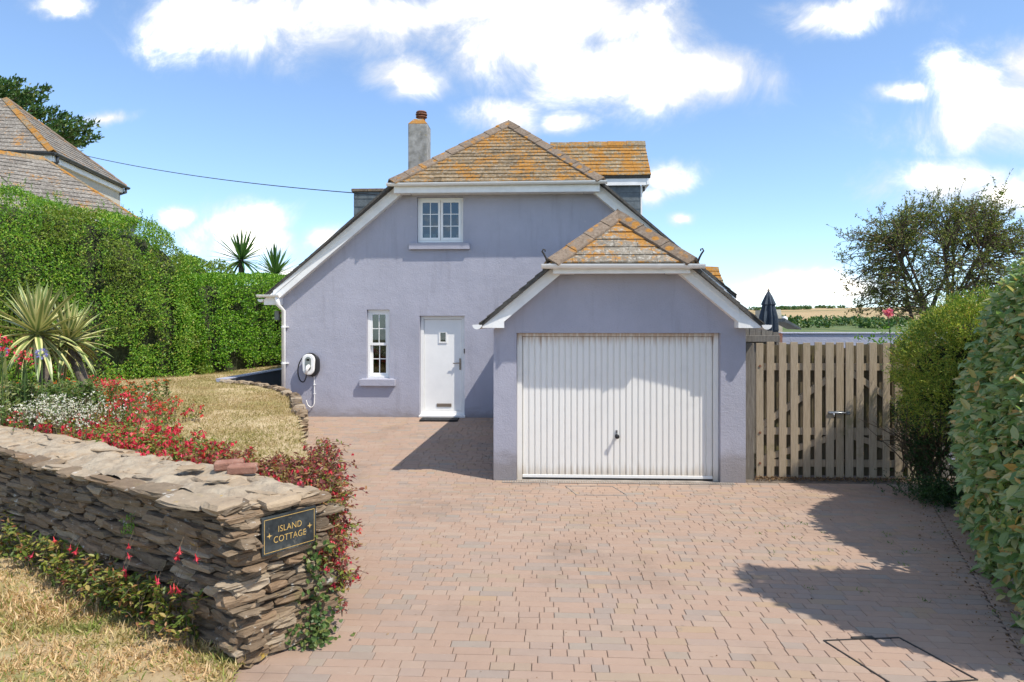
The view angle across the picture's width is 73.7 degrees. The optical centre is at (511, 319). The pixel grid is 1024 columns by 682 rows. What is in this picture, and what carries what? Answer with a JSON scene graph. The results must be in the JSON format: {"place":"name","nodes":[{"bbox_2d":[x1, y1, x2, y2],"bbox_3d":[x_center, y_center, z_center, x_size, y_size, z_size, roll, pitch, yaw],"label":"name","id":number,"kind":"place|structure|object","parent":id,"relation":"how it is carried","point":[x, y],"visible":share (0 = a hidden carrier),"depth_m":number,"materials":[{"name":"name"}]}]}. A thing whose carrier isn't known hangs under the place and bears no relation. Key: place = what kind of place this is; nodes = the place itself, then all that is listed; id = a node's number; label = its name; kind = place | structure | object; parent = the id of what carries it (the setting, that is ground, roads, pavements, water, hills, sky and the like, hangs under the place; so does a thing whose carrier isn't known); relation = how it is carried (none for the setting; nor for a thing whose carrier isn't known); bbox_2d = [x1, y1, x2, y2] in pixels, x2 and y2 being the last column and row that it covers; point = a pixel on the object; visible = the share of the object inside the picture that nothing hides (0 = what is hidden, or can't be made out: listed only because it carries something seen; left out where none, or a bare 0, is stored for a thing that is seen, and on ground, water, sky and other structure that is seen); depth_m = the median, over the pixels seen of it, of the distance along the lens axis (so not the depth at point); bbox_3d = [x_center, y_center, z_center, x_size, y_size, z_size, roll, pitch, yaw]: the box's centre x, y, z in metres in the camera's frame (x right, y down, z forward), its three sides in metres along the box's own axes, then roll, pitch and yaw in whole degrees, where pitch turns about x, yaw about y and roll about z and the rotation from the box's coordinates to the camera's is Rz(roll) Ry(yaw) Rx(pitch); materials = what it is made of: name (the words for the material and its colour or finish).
{"place":"outdoors","nodes":[
{"label":"outdoors","id":0,"kind":"place"},
{"bbox_2d":[0,548,272,681],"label":"verge","id":1,"kind":"structure","parent":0,"point":[156,676],"depth_m":4.43,"materials":[{"name":"beige plant"}]},
{"bbox_2d":[0,509,208,646],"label":"flowering plants","id":2,"kind":"object","parent":1,"relation":"on","point":[120,595],"visible":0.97,"depth_m":4.96,"materials":[{"name":"green plant"}]},
{"bbox_2d":[0,425,344,668],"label":"stone wall","id":3,"kind":"structure","parent":1,"relation":"on","point":[91,493],"depth_m":4.85,"materials":[{"name":"grey stone"}]},
{"bbox_2d":[119,513,136,536],"bbox_3d":[-2.836,1.513,5.050,0.128,0.180,0.092,0,0,3],"label":"wall fern","id":4,"kind":"object","parent":3,"relation":"attached to","point":[130,531],"depth_m":5.04,"materials":[{"name":"green plant"}]},
{"bbox_2d":[174,464,205,470],"bbox_3d":[-2.486,1.147,5.276,0.233,0.024,0.111,-3,7,5],"label":"loose slate","id":5,"kind":"object","parent":3,"relation":"on","point":[190,467],"visible":1,"depth_m":5.25,"materials":[{"name":"stone"}]},
{"bbox_2d":[204,476,231,482],"bbox_3d":[-2.121,1.152,4.921,0.180,0.027,0.100,-3,7,5],"label":"loose slate","id":6,"kind":"object","parent":3,"relation":"on","point":[216,479],"visible":1,"depth_m":4.90,"materials":[{"name":"stone"}]},
{"bbox_2d":[214,458,243,470],"bbox_3d":[-2.181,1.119,5.265,0.210,0.064,0.100,-2,6,-15],"label":"brick","id":7,"kind":"object","parent":3,"relation":"on","point":[221,465],"visible":0.71,"depth_m":5.22,"materials":[{"name":"brick"}]},
{"bbox_2d":[226,462,257,474],"bbox_3d":[-2.027,1.121,5.136,0.210,0.064,0.100,-2,6,-7],"label":"brick","id":8,"kind":"object","parent":3,"relation":"on","point":[240,468],"visible":1,"depth_m":5.09,"materials":[{"name":"brick"}]},
{"bbox_2d":[260,505,315,556],"bbox_3d":[-1.503,1.420,4.602,0.028,0.250,0.410,0,0,39],"label":"name plaque","id":9,"kind":"object","parent":3,"relation":"attached to","point":[284,531],"visible":1,"depth_m":4.58,"materials":[{"name":"stone"}]},
{"bbox_2d":[285,535,354,650],"bbox_3d":[-1.362,1.885,4.747,0.525,0.778,0.351,0,0,3],"label":"ivy","id":10,"kind":"object","parent":3,"relation":"attached to","point":[317,634],"visible":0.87,"depth_m":4.73,"materials":[{"name":"green plant"}]},
{"bbox_2d":[5,365,310,462],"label":"lawn","id":11,"kind":"structure","parent":0,"point":[296,436],"depth_m":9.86,"materials":[{"name":"beige plant"}]},
{"bbox_2d":[0,346,47,412],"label":"agapanthus","id":12,"kind":"object","parent":11,"relation":"on","point":[43,349],"visible":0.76,"depth_m":8.00,"materials":[{"name":"red plant"}]},
{"bbox_2d":[0,378,108,429],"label":"bed foliage","id":13,"kind":"object","parent":11,"relation":"on","point":[68,390],"visible":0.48,"depth_m":8.17,"materials":[{"name":"plant"}]},
{"bbox_2d":[0,277,117,390],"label":"variegated yucca","id":14,"kind":"object","parent":11,"relation":"on","point":[36,317],"visible":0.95,"depth_m":8.87,"materials":[{"name":"green plant"}]},
{"bbox_2d":[0,97,138,235],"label":"neighbour house","id":15,"kind":"structure","parent":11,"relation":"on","point":[41,157],"depth_m":20.01,"materials":[{"name":"stone"}]},
{"bbox_2d":[0,389,149,440],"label":"white daisies","id":16,"kind":"object","parent":11,"relation":"on","point":[60,414],"visible":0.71,"depth_m":7.61,"materials":[{"name":"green plant"}]},
{"bbox_2d":[0,333,171,428],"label":"crocosmia clump","id":17,"kind":"object","parent":11,"relation":"on","point":[116,387],"visible":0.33,"depth_m":8.30,"materials":[{"name":"red plant"}]},
{"bbox_2d":[0,174,215,383],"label":"tall hedge","id":18,"kind":"object","parent":11,"relation":"on","point":[126,278],"visible":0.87,"depth_m":14.12,"materials":[{"name":"green plant"}]},
{"bbox_2d":[1,405,236,461],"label":"fuchsia hedge","id":19,"kind":"object","parent":11,"relation":"on","point":[161,441],"visible":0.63,"depth_m":6.94,"materials":[{"name":"red plant"}]},
{"bbox_2d":[85,388,205,429],"bbox_3d":[-5.724,1.213,9.598,2.992,0.458,1.732,0,0,36],"label":"red flower bed","id":20,"kind":"object","parent":11,"relation":"on","point":[157,407],"visible":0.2,"depth_m":9.48,"materials":[{"name":"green plant"}]},
{"bbox_2d":[166,271,286,372],"bbox_3d":[-6.880,-0.054,19.013,2.211,2.638,8.898,0,0,13],"label":"clipped hedge","id":21,"kind":"object","parent":11,"relation":"on","point":[242,325],"visible":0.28,"depth_m":16.58,"materials":[{"name":"green plant"}]},
{"bbox_2d":[149,441,322,486],"bbox_3d":[-2.202,1.312,5.784,2.318,0.344,0.983,0,0,36],"label":"fuchsia shrub","id":22,"kind":"object","parent":11,"relation":"on","point":[247,453],"visible":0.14,"depth_m":5.92,"materials":[{"name":"red plant"}]},
{"bbox_2d":[212,225,269,273],"bbox_3d":[-7.732,-0.691,19.476,1.910,4.050,1.929,0,0,-27],"label":"cordyline","id":23,"kind":"object","parent":11,"relation":"on","point":[242,250],"visible":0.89,"depth_m":19.36,"materials":[{"name":"green plant"}]},
{"bbox_2d":[201,452,324,486],"bbox_3d":[-2.213,1.313,5.786,1.301,0.320,0.955,0,0,3],"label":"fuchsia clump","id":24,"kind":"object","parent":11,"relation":"on","point":[317,458],"visible":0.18,"depth_m":5.78,"materials":[{"name":"red plant"}]},
{"bbox_2d":[252,241,297,281],"bbox_3d":[-6.970,-0.488,20.033,1.653,3.644,1.776,0,0,32],"label":"cordyline","id":25,"kind":"object","parent":11,"relation":"on","point":[277,266],"visible":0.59,"depth_m":19.85,"materials":[{"name":"green plant"}]},
{"bbox_2d":[170,253,237,287],"bbox_3d":[-8.036,-0.612,17.650,1.763,2.165,2.372,0,0,40],"label":"round bush","id":26,"kind":"object","parent":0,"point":[198,265],"visible":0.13,"depth_m":17.52,"materials":[{"name":"green plant"}]},
{"bbox_2d":[0,0,1023,308],"label":"sky","id":27,"kind":"structure","parent":0,"point":[764,125],"materials":[{"name":"blue"}]},
{"bbox_2d":[230,417,1023,681],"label":"driveway","id":28,"kind":"structure","parent":0,"point":[505,610],"depth_m":5.90,"materials":[{"name":"brown brick"}]},
{"bbox_2d":[216,368,280,385],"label":"retaining wall","id":29,"kind":"structure","parent":28,"relation":"on","point":[271,377],"depth_m":15.93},
{"bbox_2d":[219,379,308,450],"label":"stone wall","id":30,"kind":"structure","parent":28,"relation":"on","point":[297,406],"depth_m":11.63,"materials":[{"name":"beige stone"}]},
{"bbox_2d":[298,436,368,615],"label":"fuchsia wall end","id":31,"kind":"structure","parent":28,"relation":"on","point":[331,476],"depth_m":5.31,"materials":[{"name":"red plant"}]},
{"bbox_2d":[419,417,458,421],"bbox_3d":[-1.478,2.043,13.938,0.770,0.051,0.360,0,0,3],"label":"doormat","id":32,"kind":"object","parent":28,"relation":"on","point":[439,419],"visible":0.99,"depth_m":13.80,"materials":[{"name":"rubber"}]},
{"bbox_2d":[256,110,771,482],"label":"cottage","id":33,"kind":"structure","parent":28,"relation":"on","point":[562,311],"depth_m":13.83,"materials":[{"name":"paint"}]},
{"bbox_2d":[84,155,377,194],"bbox_3d":[-8.887,-4.242,19.474,14.187,2.846,0.021,0,0,35],"label":"overhead cable","id":34,"kind":"object","parent":33,"relation":"attached to","point":[240,181],"visible":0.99,"depth_m":18.20,"materials":[{"name":"black plastic"}]},
{"bbox_2d":[297,353,319,407],"bbox_3d":[-4.239,1.264,14.162,0.470,1.153,0.270,0,0,3],"label":"car charger","id":35,"kind":"object","parent":33,"relation":"attached to","point":[310,364],"visible":1,"depth_m":14.13,"materials":[{"name":"white plastic"}]},
{"bbox_2d":[368,310,389,377],"bbox_3d":[-2.786,0.510,14.355,0.474,1.434,0.100,0,0,2],"label":"window","id":36,"kind":"structure","parent":33,"relation":"in","point":[371,374],"depth_m":14.32,"materials":[{"name":"white plastic"}]},
{"bbox_2d":[418,198,462,241],"bbox_3d":[-1.485,-2.087,14.370,0.954,0.967,0.267,0,0,2],"label":"window","id":37,"kind":"structure","parent":33,"relation":"in","point":[430,210],"depth_m":14.26,"materials":[{"name":"white plastic"}]},
{"bbox_2d":[421,316,464,414],"bbox_3d":[-1.448,0.974,14.294,0.934,2.103,0.126,0,0,2],"label":"front door","id":38,"kind":"structure","parent":33,"relation":"in","point":[442,337],"depth_m":14.30,"materials":[{"name":"white plastic"}]},
{"bbox_2d":[517,333,717,480],"bbox_3d":[1.509,1.251,9.799,2.874,2.117,0.130,0,0,2],"label":"garage door","id":39,"kind":"structure","parent":33,"relation":"in","point":[591,408],"depth_m":9.82,"materials":[{"name":"paint"}]},
{"bbox_2d":[746,343,753,479],"bbox_3d":[3.401,1.335,9.886,0.178,1.990,0.110,0,0,3],"label":"gate post","id":40,"kind":"object","parent":33,"relation":"attached to","point":[749,411],"visible":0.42,"depth_m":9.83,"materials":[{"name":"brown wood"}]},
{"bbox_2d":[755,342,846,477],"bbox_3d":[4.195,1.300,9.853,1.338,1.960,0.146,0,0,3],"label":"gate leaf","id":41,"kind":"object","parent":40,"relation":"attached to","point":[800,409],"visible":0.96,"depth_m":9.84,"materials":[{"name":"brown wood"}]},
{"bbox_2d":[746,328,780,452],"bbox_3d":[3.930,1.120,11.367,1.060,2.220,0.096,0,0,3],"label":"fence panel","id":42,"kind":"object","parent":33,"relation":"attached to","point":[755,336],"visible":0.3,"depth_m":11.38,"materials":[{"name":"wood"}]},
{"bbox_2d":[566,486,627,495],"bbox_3d":[1.127,2.307,9.200,0.802,0.025,0.532,0,0,3],"label":"manhole frame","id":43,"kind":"object","parent":28,"relation":"on","point":[604,486],"visible":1,"depth_m":9.15,"materials":[{"name":"metal"}]},
{"bbox_2d":[502,480,735,485],"bbox_3d":[1.491,2.309,9.626,3.260,0.033,0.113,0,0,3],"label":"drain channel","id":44,"kind":"object","parent":28,"relation":"on","point":[674,483],"visible":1,"depth_m":9.61,"materials":[{"name":"black plastic"}]},
{"bbox_2d":[322,422,1009,679],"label":"fallen leaves","id":45,"kind":"object","parent":28,"relation":"on","point":[642,574],"visible":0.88,"depth_m":6.64,"materials":[{"name":"brown plant"}]},
{"bbox_2d":[755,475,955,481],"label":"leaf litter","id":46,"kind":"object","parent":28,"relation":"on","point":[825,478],"visible":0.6,"depth_m":9.73,"materials":[{"name":"brown plant"}]},
{"bbox_2d":[746,521,1000,615],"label":"paving weeds","id":47,"kind":"object","parent":28,"relation":"on","point":[897,561],"visible":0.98,"depth_m":6.73,"materials":[{"name":"green plant"}]},
{"bbox_2d":[823,636,977,681],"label":"manhole frame","id":48,"kind":"object","parent":28,"relation":"on","point":[872,638],"visible":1,"depth_m":4.63,"materials":[{"name":"metal"}]},
{"bbox_2d":[939,417,948,479],"bbox_3d":[6.169,1.335,9.765,0.104,1.990,0.110,0,0,3],"label":"gate post","id":49,"kind":"object","parent":28,"relation":"on","point":[942,474],"depth_m":9.71,"materials":[{"name":"wood"}]},
{"bbox_2d":[844,342,938,478],"bbox_3d":[5.448,1.302,9.807,1.313,1.964,0.130,0,0,3],"label":"gate leaf","id":50,"kind":"object","parent":49,"relation":"attached to","point":[869,392],"visible":0.63,"depth_m":9.79,"materials":[{"name":"brown wood"}]},
{"bbox_2d":[869,488,1023,674],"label":"leaf litter","id":51,"kind":"object","parent":28,"relation":"on","point":[967,578],"visible":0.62,"depth_m":5.92,"materials":[{"name":"brown plant"}]},
{"bbox_2d":[946,483,1023,598],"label":"kerb","id":52,"kind":"structure","parent":28,"relation":"on","point":[983,540],"depth_m":7.69,"materials":[{"name":"concrete"}]},
{"bbox_2d":[755,309,800,331],"bbox_3d":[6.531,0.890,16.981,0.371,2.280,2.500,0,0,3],"label":"shed","id":53,"kind":"structure","parent":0,"point":[785,323],"depth_m":16.21,"materials":[{"name":"beige paint"}]},
{"bbox_2d":[749,307,935,331],"bbox_3d":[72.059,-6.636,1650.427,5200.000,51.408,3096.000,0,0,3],"label":"hills","id":54,"kind":"structure","parent":0,"point":[812,312],"depth_m":796.84,"materials":[{"name":"plant"}]},
{"bbox_2d":[748,304,913,328],"bbox_3d":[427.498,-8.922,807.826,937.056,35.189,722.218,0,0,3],"label":"woodland","id":55,"kind":"object","parent":54,"relation":"on","point":[859,322],"visible":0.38,"depth_m":533.61,"materials":[{"name":"green plant"}]},
{"bbox_2d":[754,453,953,469],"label":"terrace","id":56,"kind":"structure","parent":0,"point":[755,465],"depth_m":11.83,"materials":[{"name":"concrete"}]},
{"bbox_2d":[759,288,778,331],"bbox_3d":[5.551,0.672,14.772,0.408,2.715,0.408,0,0,25],"label":"parasol","id":57,"kind":"object","parent":56,"relation":"on","point":[768,315],"visible":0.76,"depth_m":14.66,"materials":[{"name":"blue fabric"}]},
{"bbox_2d":[754,469,955,475],"bbox_3d":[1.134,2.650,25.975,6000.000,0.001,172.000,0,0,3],"label":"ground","id":58,"kind":"structure","parent":0,"point":[953,474],"depth_m":11.76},
{"bbox_2d":[0,73,104,150],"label":"cypress tree","id":59,"kind":"object","parent":58,"relation":"on","point":[26,98],"visible":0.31,"depth_m":35.48,"materials":[{"name":"green plant"}]},
{"bbox_2d":[779,332,954,464],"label":"garden wall","id":60,"kind":"structure","parent":58,"relation":"on","point":[811,338],"depth_m":11.52,"materials":[{"name":"white paint"}]},
{"bbox_2d":[854,308,913,343],"bbox_3d":[5.735,1.029,10.285,1.110,2.404,0.570,0,0,3],"label":"pink rose","id":61,"kind":"object","parent":58,"relation":"on","point":[888,313],"visible":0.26,"depth_m":10.30,"materials":[{"name":"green plant"}]},
{"bbox_2d":[826,168,1023,325],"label":"hawthorn tree","id":62,"kind":"object","parent":58,"relation":"on","point":[989,235],"visible":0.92,"depth_m":12.15,"materials":[{"name":"green plant"}]},
{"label":"soil bed","id":63,"kind":"structure","parent":0,"visible":0},
{"bbox_2d":[867,467,963,512],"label":"dark undergrowth","id":64,"kind":"object","parent":63,"relation":"on","point":[929,489],"visible":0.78,"depth_m":8.43,"materials":[{"name":"green plant"}]},
{"bbox_2d":[855,282,998,483],"bbox_3d":[5.641,0.875,8.765,2.553,2.712,1.750,0,0,3],"label":"feathery shrub","id":65,"kind":"object","parent":63,"relation":"on","point":[927,382],"visible":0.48,"depth_m":8.76,"materials":[{"name":"green plant"}]},
{"bbox_2d":[946,249,1023,643],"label":"silvery hedge","id":66,"kind":"object","parent":63,"relation":"on","point":[986,433],"visible":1,"depth_m":6.38,"materials":[{"name":"green plant"}]}
]}

